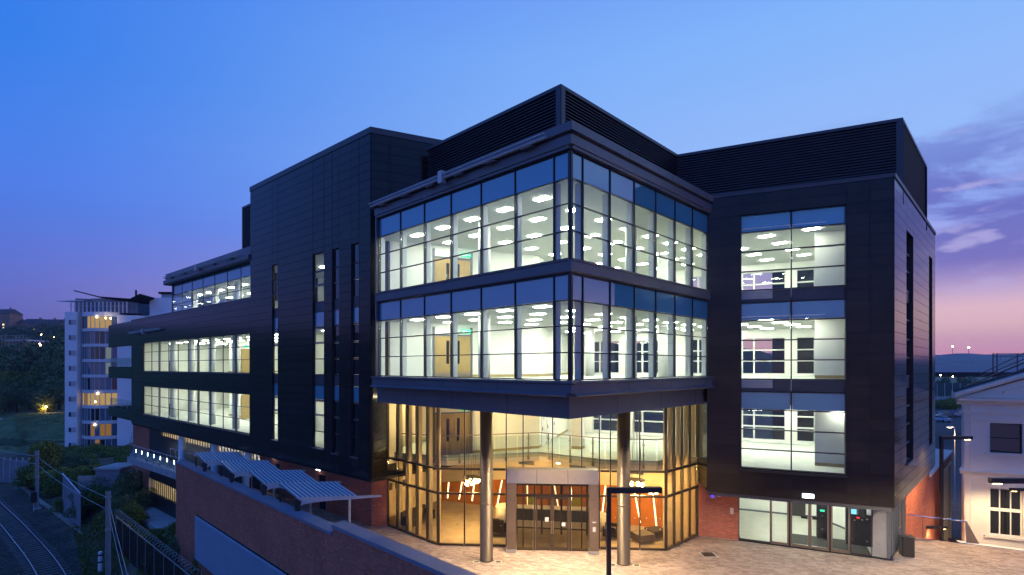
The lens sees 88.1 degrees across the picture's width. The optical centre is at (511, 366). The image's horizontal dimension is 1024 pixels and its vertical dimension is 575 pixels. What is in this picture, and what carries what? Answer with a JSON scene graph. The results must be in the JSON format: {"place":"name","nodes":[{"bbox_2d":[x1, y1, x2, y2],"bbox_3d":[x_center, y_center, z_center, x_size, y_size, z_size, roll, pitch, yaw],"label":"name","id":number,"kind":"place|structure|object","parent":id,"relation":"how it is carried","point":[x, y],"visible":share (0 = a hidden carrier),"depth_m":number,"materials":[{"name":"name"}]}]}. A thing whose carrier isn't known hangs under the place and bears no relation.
{"place":"outdoors","nodes":[
{"label":"outdoors","id":0,"kind":"place"},
{"bbox_2d":[0,438,64,446],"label":"river","id":1,"kind":"structure","parent":0,"point":[13,442],"depth_m":126.36,"materials":[{"name":"blue liquid"}]},
{"bbox_2d":[0,331,994,574],"bbox_3d":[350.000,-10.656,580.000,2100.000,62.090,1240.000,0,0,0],"label":"ground","id":2,"kind":"structure","parent":0,"point":[7,489],"depth_m":96.54,"materials":[{"name":"plant"}]},
{"bbox_2d":[0,308,22,328],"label":"hill house","id":3,"kind":"structure","parent":2,"relation":"on","point":[10,316],"depth_m":453.56,"materials":[{"name":"brick"}]},
{"bbox_2d":[0,379,23,412],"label":"bank tree","id":4,"kind":"object","parent":2,"relation":"on","point":[5,409],"visible":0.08,"depth_m":156.89,"materials":[{"name":"green plant"}]},
{"bbox_2d":[0,375,39,412],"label":"tree","id":5,"kind":"object","parent":2,"relation":"on","point":[13,397],"visible":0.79,"depth_m":152.46,"materials":[{"name":"green plant"}]},
{"bbox_2d":[0,335,48,361],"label":"scaffolded building","id":6,"kind":"structure","parent":2,"relation":"on","point":[7,342],"depth_m":246.50,"materials":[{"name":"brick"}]},
{"bbox_2d":[0,339,50,410],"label":"tree","id":7,"kind":"object","parent":2,"relation":"on","point":[6,349],"visible":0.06,"depth_m":164.45,"materials":[{"name":"green plant"}]},
{"bbox_2d":[0,365,52,409],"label":"tree","id":8,"kind":"object","parent":2,"relation":"on","point":[15,376],"visible":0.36,"depth_m":154.90,"materials":[{"name":"green plant"}]},
{"bbox_2d":[11,465,46,488],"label":"shrub","id":9,"kind":"object","parent":2,"relation":"on","point":[22,480],"visible":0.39,"depth_m":68.10,"materials":[{"name":"green plant"}]},
{"bbox_2d":[0,329,64,387],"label":"tree","id":10,"kind":"object","parent":2,"relation":"on","point":[52,344],"visible":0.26,"depth_m":162.22,"materials":[{"name":"green plant"}]},
{"bbox_2d":[0,322,64,348],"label":"hillside woodland","id":11,"kind":"object","parent":2,"relation":"on","point":[30,332],"visible":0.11,"depth_m":382.57,"materials":[{"name":"plant"}]},
{"bbox_2d":[0,413,64,438],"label":"bank grass","id":12,"kind":"structure","parent":2,"relation":"on","point":[39,420],"depth_m":137.23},
{"bbox_2d":[34,451,40,509],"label":"catenary mast","id":13,"kind":"object","parent":2,"relation":"on","point":[37,507],"visible":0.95,"depth_m":59.95,"materials":[{"name":"metal"}]},
{"bbox_2d":[21,355,64,409],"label":"tree","id":14,"kind":"object","parent":2,"relation":"on","point":[56,371],"visible":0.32,"depth_m":157.35,"materials":[{"name":"green plant"}]},
{"bbox_2d":[32,395,56,411],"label":"lit bush","id":15,"kind":"object","parent":2,"relation":"on","point":[46,409],"visible":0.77,"depth_m":149.75,"materials":[{"name":"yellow plant"}]},
{"bbox_2d":[28,318,60,326],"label":"hill house","id":16,"kind":"structure","parent":2,"relation":"on","point":[42,321],"depth_m":456.42,"materials":[{"name":"brick"}]},
{"bbox_2d":[0,458,90,481],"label":"boundary fence","id":17,"kind":"object","parent":2,"relation":"on","point":[7,469],"visible":0.2,"depth_m":73.95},
{"bbox_2d":[27,440,64,477],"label":"shrub","id":18,"kind":"object","parent":2,"relation":"on","point":[48,451],"visible":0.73,"depth_m":69.28,"materials":[{"name":"green plant"}]},
{"bbox_2d":[29,378,64,411],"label":"tree","id":19,"kind":"object","parent":2,"relation":"on","point":[57,393],"visible":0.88,"depth_m":151.15,"materials":[{"name":"green plant"}]},
{"bbox_2d":[26,466,72,491],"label":"shrub","id":20,"kind":"object","parent":2,"relation":"on","point":[41,473],"visible":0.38,"depth_m":66.86,"materials":[{"name":"green plant"}]},
{"bbox_2d":[21,486,81,532],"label":"cable trough","id":21,"kind":"object","parent":2,"relation":"on","point":[66,520],"visible":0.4,"depth_m":57.81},
{"bbox_2d":[49,497,63,511],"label":"shrub","id":22,"kind":"object","parent":2,"relation":"on","point":[59,504],"visible":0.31,"depth_m":57.83,"materials":[{"name":"green plant"}]},
{"bbox_2d":[39,469,74,497],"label":"shrub","id":23,"kind":"object","parent":2,"relation":"on","point":[53,483],"visible":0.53,"depth_m":65.25,"materials":[{"name":"green plant"}]},
{"bbox_2d":[62,473,80,526],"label":"metal screen","id":24,"kind":"object","parent":2,"relation":"on","point":[76,500],"visible":0.82,"depth_m":54.47,"materials":[{"name":"white paint"}]},
{"bbox_2d":[56,451,92,470],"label":"shrub","id":25,"kind":"object","parent":2,"relation":"on","point":[73,461],"visible":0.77,"depth_m":71.53,"materials":[{"name":"green plant"}]},
{"bbox_2d":[61,490,99,517],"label":"shrub","id":26,"kind":"object","parent":2,"relation":"on","point":[87,508],"visible":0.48,"depth_m":53.97,"materials":[{"name":"green plant"}]},
{"bbox_2d":[71,465,102,485],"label":"shrub","id":27,"kind":"object","parent":2,"relation":"on","point":[83,470],"visible":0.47,"depth_m":61.12,"materials":[{"name":"green plant"}]},
{"bbox_2d":[78,476,95,502],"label":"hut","id":28,"kind":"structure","parent":2,"relation":"on","point":[81,480],"depth_m":55.99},
{"bbox_2d":[81,476,110,495],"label":"shrub","id":29,"kind":"object","parent":2,"relation":"on","point":[85,489],"visible":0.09,"depth_m":54.89,"materials":[{"name":"green plant"}]},
{"bbox_2d":[81,485,111,504],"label":"shrub","id":30,"kind":"object","parent":2,"relation":"on","point":[97,498],"visible":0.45,"depth_m":52.97,"materials":[{"name":"green plant"}]},
{"bbox_2d":[98,551,102,572],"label":"marker post","id":31,"kind":"object","parent":2,"relation":"on","point":[100,560],"visible":0.98,"depth_m":41.38,"materials":[{"name":"white paint"}]},
{"bbox_2d":[52,442,161,573],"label":"brambles","id":32,"kind":"object","parent":2,"relation":"on","point":[102,450],"visible":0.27,"depth_m":80.45,"materials":[{"name":"green plant"}]},
{"bbox_2d":[105,491,110,574],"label":"catenary mast","id":33,"kind":"object","parent":2,"relation":"on","point":[107,541],"visible":0.99,"depth_m":40.37,"materials":[{"name":"metal"}]},
{"bbox_2d":[0,450,127,574],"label":"overhead wire","id":34,"kind":"object","parent":33,"relation":"attached to","point":[95,503],"visible":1,"depth_m":37.81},
{"bbox_2d":[93,463,132,505],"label":"hut","id":35,"kind":"object","parent":2,"relation":"on","point":[111,471],"visible":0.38,"depth_m":55.00,"materials":[{"name":"concrete"}]},
{"bbox_2d":[73,516,164,574],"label":"verge grass","id":36,"kind":"structure","parent":2,"relation":"on","point":[85,566],"depth_m":45.61,"materials":[{"name":"plant"}]},
{"bbox_2d":[102,494,147,514],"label":"shrub","id":37,"kind":"object","parent":2,"relation":"on","point":[126,500],"visible":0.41,"depth_m":49.40,"materials":[{"name":"green plant"}]},
{"bbox_2d":[108,469,143,503],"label":"shrub","id":38,"kind":"object","parent":2,"relation":"on","point":[120,487],"visible":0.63,"depth_m":52.58,"materials":[{"name":"green plant"}]},
{"bbox_2d":[111,503,149,528],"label":"shrub","id":39,"kind":"object","parent":2,"relation":"on","point":[137,513],"visible":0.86,"depth_m":46.35,"materials":[{"name":"green plant"}]},
{"bbox_2d":[117,487,157,507],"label":"shrub","id":40,"kind":"object","parent":2,"relation":"on","point":[144,498],"visible":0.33,"depth_m":51.93,"materials":[{"name":"green plant"}]},
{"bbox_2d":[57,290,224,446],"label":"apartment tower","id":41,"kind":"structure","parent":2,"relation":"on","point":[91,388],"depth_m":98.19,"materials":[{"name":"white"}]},
{"bbox_2d":[113,509,201,574],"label":"razor wire fence","id":42,"kind":"object","parent":2,"relation":"on","point":[126,538],"visible":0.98,"depth_m":38.50,"materials":[{"name":"black metal"}]},
{"bbox_2d":[146,522,175,548],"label":"shrub","id":43,"kind":"object","parent":2,"relation":"on","point":[169,529],"visible":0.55,"depth_m":41.51,"materials":[{"name":"green plant"}]},
{"bbox_2d":[136,549,189,574],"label":"verge grass","id":44,"kind":"structure","parent":2,"relation":"on","point":[141,572],"depth_m":37.75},
{"bbox_2d":[159,532,180,559],"bbox_3d":[-24.595,13.442,39.024,2.805,2.235,2.802,0,0,11],"label":"shrub","id":45,"kind":"object","parent":2,"relation":"on","point":[175,546],"visible":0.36,"depth_m":38.34,"materials":[{"name":"green plant"}]},
{"bbox_2d":[174,459,477,574],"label":"boundary wall","id":46,"kind":"structure","parent":2,"relation":"on","point":[224,526],"depth_m":27.12,"materials":[{"name":"brick"}]},
{"bbox_2d":[108,84,952,565],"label":"office building","id":47,"kind":"structure","parent":2,"relation":"on","point":[392,316],"depth_m":25.24,"materials":[{"name":"dark metal cladding"},{"name":"glass"}]},
{"bbox_2d":[241,395,249,418],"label":"door","id":48,"kind":"structure","parent":47,"relation":"in","point":[244,398],"depth_m":46.09,"materials":[{"name":"brown wood"}]},
{"bbox_2d":[241,349,249,372],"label":"door","id":49,"kind":"structure","parent":47,"relation":"in","point":[244,352],"depth_m":46.09,"materials":[{"name":"brown wood"}]},
{"bbox_2d":[315,385,323,399],"bbox_3d":[-10.517,1.430,29.071,1.084,0.750,0.024,0,0,41],"label":"window pane","id":50,"kind":"structure","parent":47,"relation":"in","point":[319,390],"depth_m":29.11,"materials":[{"name":"blue glass"}]},
{"bbox_2d":[315,312,323,326],"bbox_3d":[-10.517,-2.585,29.071,1.084,0.760,0.024,0,0,41],"label":"window pane","id":51,"kind":"structure","parent":47,"relation":"in","point":[319,317],"depth_m":29.11,"materials":[{"name":"blue glass"}]},
{"bbox_2d":[401,504,434,529],"bbox_3d":[-5.076,8.110,28.615,0.860,0.860,1.900,0,0,30],"label":"sofa","id":52,"kind":"object","parent":47,"relation":"on","point":[403,518],"visible":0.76,"depth_m":28.38,"materials":[{"name":"grey fabric"}]},
{"bbox_2d":[435,336,449,376],"bbox_3d":[-3.509,-0.492,27.308,0.950,2.117,0.046,0,0,-25],"label":"door","id":53,"kind":"structure","parent":47,"relation":"in","point":[442,343],"depth_m":27.26,"materials":[{"name":"brown wood"}]},
{"bbox_2d":[435,258,449,281],"bbox_3d":[-3.509,-4.492,27.308,0.950,2.117,0.046,0,0,-25],"label":"door","id":54,"kind":"structure","parent":47,"relation":"in","point":[442,267],"depth_m":27.26,"materials":[{"name":"brown wood"}]},
{"bbox_2d":[435,414,452,455],"bbox_3d":[-3.500,3.529,27.295,0.950,2.117,0.078,0,0,-25],"label":"door","id":55,"kind":"structure","parent":47,"relation":"in","point":[446,419],"depth_m":27.33,"materials":[{"name":"brown wood"}]},
{"bbox_2d":[453,413,469,454],"bbox_3d":[-2.623,3.529,27.708,0.950,2.117,0.078,0,0,-25],"label":"door","id":56,"kind":"structure","parent":47,"relation":"in","point":[458,419],"depth_m":27.67,"materials":[{"name":"brown wood"}]},
{"bbox_2d":[458,337,469,376],"bbox_3d":[-2.631,-0.492,27.721,0.950,2.117,0.046,0,0,-25],"label":"door","id":57,"kind":"structure","parent":47,"relation":"in","point":[463,342],"depth_m":27.75,"materials":[{"name":"brown wood"}]},
{"bbox_2d":[458,260,469,277],"bbox_3d":[-2.631,-4.492,27.721,0.950,2.117,0.046,0,0,-25],"label":"door","id":58,"kind":"structure","parent":47,"relation":"in","point":[463,266],"depth_m":27.75,"materials":[{"name":"brown wood"}]},
{"bbox_2d":[463,411,479,485],"bbox_3d":[-2.100,4.010,27.400,0.900,4.221,0.900,0,0,0],"label":"pendant light","id":59,"kind":"object","parent":47,"relation":"hanging from","point":[471,477],"visible":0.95,"depth_m":27.29,"materials":[{"name":"glass"}]},
{"bbox_2d":[493,518,505,536],"bbox_3d":[-0.635,8.110,26.974,0.850,0.860,0.860,0,0,30],"label":"armchair","id":60,"kind":"object","parent":47,"relation":"on","point":[499,526],"visible":0.53,"depth_m":26.55,"materials":[{"name":"brown fabric"}]},
{"bbox_2d":[541,417,545,445],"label":"door","id":61,"kind":"structure","parent":47,"relation":"in","point":[543,419],"depth_m":30.60,"materials":[{"name":"white paint"}]},
{"bbox_2d":[496,503,605,531],"bbox_3d":[2.050,7.995,28.093,5.900,1.090,1.100,0,0,8],"label":"reception desk","id":62,"kind":"object","parent":47,"relation":"on","point":[528,515],"visible":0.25,"depth_m":27.84,"materials":[{"name":"grey"}]},
{"bbox_2d":[595,341,618,372],"bbox_3d":[6.481,-0.640,36.514,1.997,2.250,0.230,0,0,26],"label":"window frame","id":63,"kind":"structure","parent":47,"relation":"in","point":[599,361],"depth_m":36.60,"materials":[{"name":"white"}]},
{"bbox_2d":[603,522,616,538],"bbox_3d":[5.028,8.110,26.390,0.860,0.860,0.850,0,0,20],"label":"armchair","id":64,"kind":"object","parent":47,"relation":"on","point":[613,530],"visible":0.36,"depth_m":26.09,"materials":[{"name":"brown fabric"}]},
{"bbox_2d":[630,411,644,486],"bbox_3d":[6.050,3.850,25.950,0.900,4.221,0.900,0,0,0],"label":"pendant light","id":65,"kind":"object","parent":47,"relation":"hanging from","point":[634,479],"visible":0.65,"depth_m":25.90,"materials":[{"name":"glass"}]},
{"bbox_2d":[630,529,654,544],"bbox_3d":[6.350,8.310,25.750,0.850,0.460,0.850,0,0,-20],"label":"pouffe","id":66,"kind":"object","parent":47,"relation":"on","point":[646,535],"visible":1,"depth_m":25.47,"materials":[{"name":"brown fabric"}]},
{"bbox_2d":[637,340,657,372],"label":"window frame","id":67,"kind":"structure","parent":47,"relation":"in","point":[642,351],"depth_m":35.34,"materials":[{"name":"white"}]},
{"bbox_2d":[633,410,662,433],"bbox_3d":[9.167,3.335,35.213,2.282,2.300,0.230,0,0,26],"label":"window frame","id":68,"kind":"structure","parent":47,"relation":"in","point":[642,420],"depth_m":35.34,"materials":[{"name":"white"}]},
{"bbox_2d":[644,526,662,537],"bbox_3d":[7.150,8.310,26.350,0.800,0.460,0.800,0,0,-20],"label":"pouffe","id":69,"kind":"object","parent":47,"relation":"on","point":[657,531],"visible":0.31,"depth_m":26.08,"materials":[{"name":"fabric"}]},
{"bbox_2d":[693,339,700,372],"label":"window frame","id":70,"kind":"structure","parent":47,"relation":"in","point":[697,350],"depth_m":33.79,"materials":[{"name":"white"}]},
{"bbox_2d":[742,408,785,440],"bbox_3d":[15.306,3.335,32.239,2.479,2.300,0.230,0,0,26],"label":"window frame","id":71,"kind":"structure","parent":47,"relation":"in","point":[753,414],"depth_m":32.21,"materials":[{"name":"white"}]},
{"bbox_2d":[742,337,785,373],"bbox_3d":[15.306,-0.640,32.239,2.479,2.250,0.230,0,0,26],"label":"window frame","id":72,"kind":"structure","parent":47,"relation":"in","point":[784,349],"depth_m":32.25,"materials":[{"name":"white"}]},
{"bbox_2d":[742,270,785,289],"bbox_3d":[15.306,-4.640,32.239,2.479,2.250,0.230,0,0,26],"label":"window frame","id":73,"kind":"structure","parent":47,"relation":"in","point":[784,271],"depth_m":32.17,"materials":[{"name":"white"}]},
{"bbox_2d":[770,501,788,545],"bbox_3d":[12.804,7.290,25.350,0.779,2.440,0.110,0,0,26],"label":"window frame","id":74,"kind":"structure","parent":47,"relation":"in","point":[773,542],"depth_m":25.28,"materials":[{"name":"metal"}]},
{"bbox_2d":[792,503,804,515],"bbox_3d":[16.263,7.500,30.285,0.900,2.060,0.057,0,0,24],"label":"sign","id":75,"kind":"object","parent":47,"relation":"in","point":[798,509],"depth_m":30.22,"materials":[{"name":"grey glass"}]},
{"bbox_2d":[790,502,809,547],"bbox_3d":[13.579,7.290,24.976,0.802,2.440,0.110,0,0,26],"label":"entrance door","id":76,"kind":"structure","parent":47,"relation":"in","point":[802,516],"depth_m":24.92,"materials":[{"name":"metal"}]},
{"bbox_2d":[796,412,814,442],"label":"window frame","id":77,"kind":"structure","parent":47,"relation":"in","point":[796,412],"depth_m":31.17,"materials":[{"name":"white"}]},
{"bbox_2d":[796,337,814,373],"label":"window frame","id":78,"kind":"structure","parent":47,"relation":"in","point":[796,337],"depth_m":31.16,"materials":[{"name":"white"}]},
{"bbox_2d":[810,504,828,550],"bbox_3d":[14.291,7.290,24.632,0.780,2.440,0.110,0,0,26],"label":"entrance door","id":79,"kind":"structure","parent":47,"relation":"in","point":[811,517],"depth_m":24.63,"materials":[{"name":"metal"}]},
{"bbox_2d":[816,505,826,538],"bbox_3d":[15.405,7.615,26.320,0.480,1.850,0.320,0,0,26],"label":"pay machine","id":80,"kind":"object","parent":47,"relation":"on","point":[821,523],"visible":0.87,"depth_m":26.21,"materials":[{"name":"black plastic"}]},
{"bbox_2d":[831,506,849,553],"bbox_3d":[15.043,7.290,24.269,0.757,2.440,0.110,0,0,26],"label":"window frame","id":81,"kind":"structure","parent":47,"relation":"in","point":[832,549],"depth_m":24.22,"materials":[{"name":"metal"}]},
{"bbox_2d":[845,507,872,546],"bbox_3d":[16.620,7.465,25.373,1.101,2.150,0.370,0,0,26],"label":"pay machine","id":82,"kind":"object","parent":47,"relation":"on","point":[860,527],"visible":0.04,"depth_m":25.21,"materials":[{"name":"black plastic"}]},
{"bbox_2d":[850,508,871,556],"bbox_3d":[15.763,7.290,23.921,0.841,2.440,0.110,0,0,26],"label":"window frame","id":83,"kind":"structure","parent":47,"relation":"in","point":[850,508],"depth_m":23.89,"materials":[{"name":"black"}]},
{"bbox_2d":[873,510,886,556],"bbox_3d":[16.424,7.270,23.613,0.577,2.400,0.030,0,0,26],"label":"window pane","id":84,"kind":"structure","parent":47,"relation":"in","point":[879,517],"depth_m":23.61,"materials":[{"name":"glass"}]},
{"bbox_2d":[935,397,961,409],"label":"hedge","id":85,"kind":"object","parent":2,"relation":"on","point":[949,403],"visible":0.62,"depth_m":168.88,"materials":[{"name":"green plant"}]},
{"bbox_2d":[935,383,971,401],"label":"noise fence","id":86,"kind":"object","parent":2,"relation":"on","point":[943,390],"visible":0.29,"depth_m":184.95,"materials":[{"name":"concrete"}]},
{"bbox_2d":[935,365,1023,381],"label":"road bridge","id":87,"kind":"structure","parent":2,"relation":"on","point":[959,373],"depth_m":249.84,"materials":[{"name":"black"}]},
{"bbox_2d":[951,369,1023,548],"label":"classical building","id":88,"kind":"structure","parent":2,"relation":"on","point":[993,426],"depth_m":32.44,"materials":[{"name":"paint"}]},
{"bbox_2d":[964,362,1023,398],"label":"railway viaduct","id":89,"kind":"object","parent":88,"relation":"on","point":[998,373],"visible":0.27,"depth_m":92.19,"materials":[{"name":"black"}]},
{"bbox_2d":[990,488,1021,536],"bbox_3d":[30.063,8.885,32.292,1.560,2.870,0.170,0,0,24],"label":"window","id":90,"kind":"structure","parent":88,"relation":"in","point":[1005,505],"depth_m":32.29,"materials":[{"name":"glass"}]},
{"bbox_2d":[990,423,1021,453],"bbox_3d":[30.077,4.369,32.324,1.534,1.808,0.100,0,0,24],"label":"window","id":91,"kind":"structure","parent":88,"relation":"in","point":[1004,437],"depth_m":32.29,"materials":[{"name":"black"}]},
{"bbox_2d":[988,477,1023,483],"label":"canopy","id":92,"kind":"object","parent":88,"relation":"attached to","point":[1003,480],"visible":1,"depth_m":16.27,"materials":[{"name":"black metal"}]},
{"bbox_2d":[981,353,1023,377],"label":"railway gantry","id":93,"kind":"object","parent":2,"relation":"on","point":[997,365],"visible":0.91,"depth_m":119.92,"materials":[{"name":"black metal"}]},
{"bbox_2d":[0,0,1023,354],"label":"sky","id":94,"kind":"structure","parent":0,"point":[136,136],"materials":[{"name":"blue"}]},
{"bbox_2d":[269,495,1023,574],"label":"plaza","id":95,"kind":"structure","parent":0,"point":[931,557],"depth_m":23.39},
{"bbox_2d":[127,436,259,491],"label":"terrace deck","id":96,"kind":"structure","parent":95,"relation":"on","point":[153,462],"depth_m":47.28,"materials":[{"name":"concrete"}]},
{"bbox_2d":[194,451,247,484],"bbox_3d":[-19.121,7.240,35.919,5.400,2.674,1.900,0,0,-7],"label":"cycle shelter","id":97,"kind":"object","parent":95,"relation":"on","point":[208,459],"visible":0.67,"depth_m":35.67,"materials":[{"name":"metal"}]},
{"bbox_2d":[219,460,278,497],"bbox_3d":[-15.571,7.240,32.569,5.400,2.674,1.900,0,0,-7],"label":"cycle shelter","id":98,"kind":"object","parent":95,"relation":"on","point":[236,468],"visible":0.69,"depth_m":32.33,"materials":[{"name":"metal"}]},
{"bbox_2d":[248,470,333,513],"bbox_3d":[-12.171,7.240,29.419,5.400,2.674,1.900,0,0,-7],"label":"cycle shelter","id":99,"kind":"object","parent":95,"relation":"on","point":[270,479],"visible":0.75,"depth_m":29.17,"materials":[{"name":"metal"}]},
{"bbox_2d":[278,481,381,522],"bbox_3d":[-9.121,7.240,26.319,5.400,2.674,1.900,0,0,-7],"label":"cycle shelter","id":100,"kind":"object","parent":95,"relation":"on","point":[302,493],"visible":0.86,"depth_m":25.83,"materials":[{"name":"white"}]},
{"bbox_2d":[606,486,661,574],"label":"lamp post","id":101,"kind":"object","parent":95,"relation":"on","point":[649,490],"visible":1,"depth_m":15.01,"materials":[{"name":"black metal"}]},
{"bbox_2d":[898,534,915,557],"bbox_3d":[17.850,8.090,23.950,0.520,0.900,0.520,0,0,20],"label":"litter bin","id":102,"kind":"object","parent":95,"relation":"on","point":[906,545],"visible":1,"depth_m":23.75,"materials":[{"name":"black metal"}]},
{"bbox_2d":[907,514,978,543],"bbox_3d":[20.218,8.026,26.709,5.150,1.088,0.056,0,0,30],"label":"handrail","id":103,"kind":"object","parent":95,"relation":"on","point":[970,537],"visible":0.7,"depth_m":25.63,"materials":[{"name":"silver metal"}]},
{"bbox_2d":[937,436,972,540],"bbox_3d":[21.880,6.005,26.150,1.640,5.130,0.280,0,0,0],"label":"lamp post","id":104,"kind":"object","parent":95,"relation":"on","point":[941,486],"visible":1,"depth_m":26.09,"materials":[{"name":"black metal"}]},
{"bbox_2d":[956,540,1023,551],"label":"step kerb","id":105,"kind":"structure","parent":95,"relation":"on","point":[994,546],"depth_m":25.11,"materials":[{"name":"concrete"}]},
{"bbox_2d":[595,340,771,372],"bbox_3d":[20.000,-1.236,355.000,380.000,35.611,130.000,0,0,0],"label":"windows","id":106,"kind":"structure","parent":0,"point":[763,366],"depth_m":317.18,"materials":[{"name":"glass"}]},
{"bbox_2d":[768,353,1023,361],"bbox_3d":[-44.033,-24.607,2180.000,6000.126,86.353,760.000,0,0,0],"label":"hills","id":107,"kind":"structure","parent":0,"point":[956,357],"depth_m":2193.98,"materials":[{"name":"blue"}]},
{"bbox_2d":[935,407,961,541],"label":"road","id":108,"kind":"structure","parent":0,"point":[941,429],"depth_m":78.37,"materials":[{"name":"asphalt"}]},
{"bbox_2d":[947,426,955,504],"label":"street lamp","id":109,"kind":"object","parent":108,"relation":"on","point":[954,466],"visible":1,"depth_m":51.97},
{"bbox_2d":[935,359,1023,366],"bbox_3d":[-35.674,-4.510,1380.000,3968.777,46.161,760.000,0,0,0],"label":"hills","id":110,"kind":"structure","parent":0,"point":[980,362],"depth_m":1399.05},
{"label":"ballast bed","id":111,"kind":"structure","parent":0,"visible":0},
{"bbox_2d":[0,496,73,574],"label":"railway track","id":112,"kind":"structure","parent":111,"relation":"on","point":[21,524],"depth_m":47.44,"materials":[{"name":"silver metal"}]},
{"bbox_2d":[0,494,99,574],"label":"ballast","id":113,"kind":"structure","parent":111,"relation":"on","point":[25,497],"depth_m":49.19,"materials":[{"name":"gravel"}]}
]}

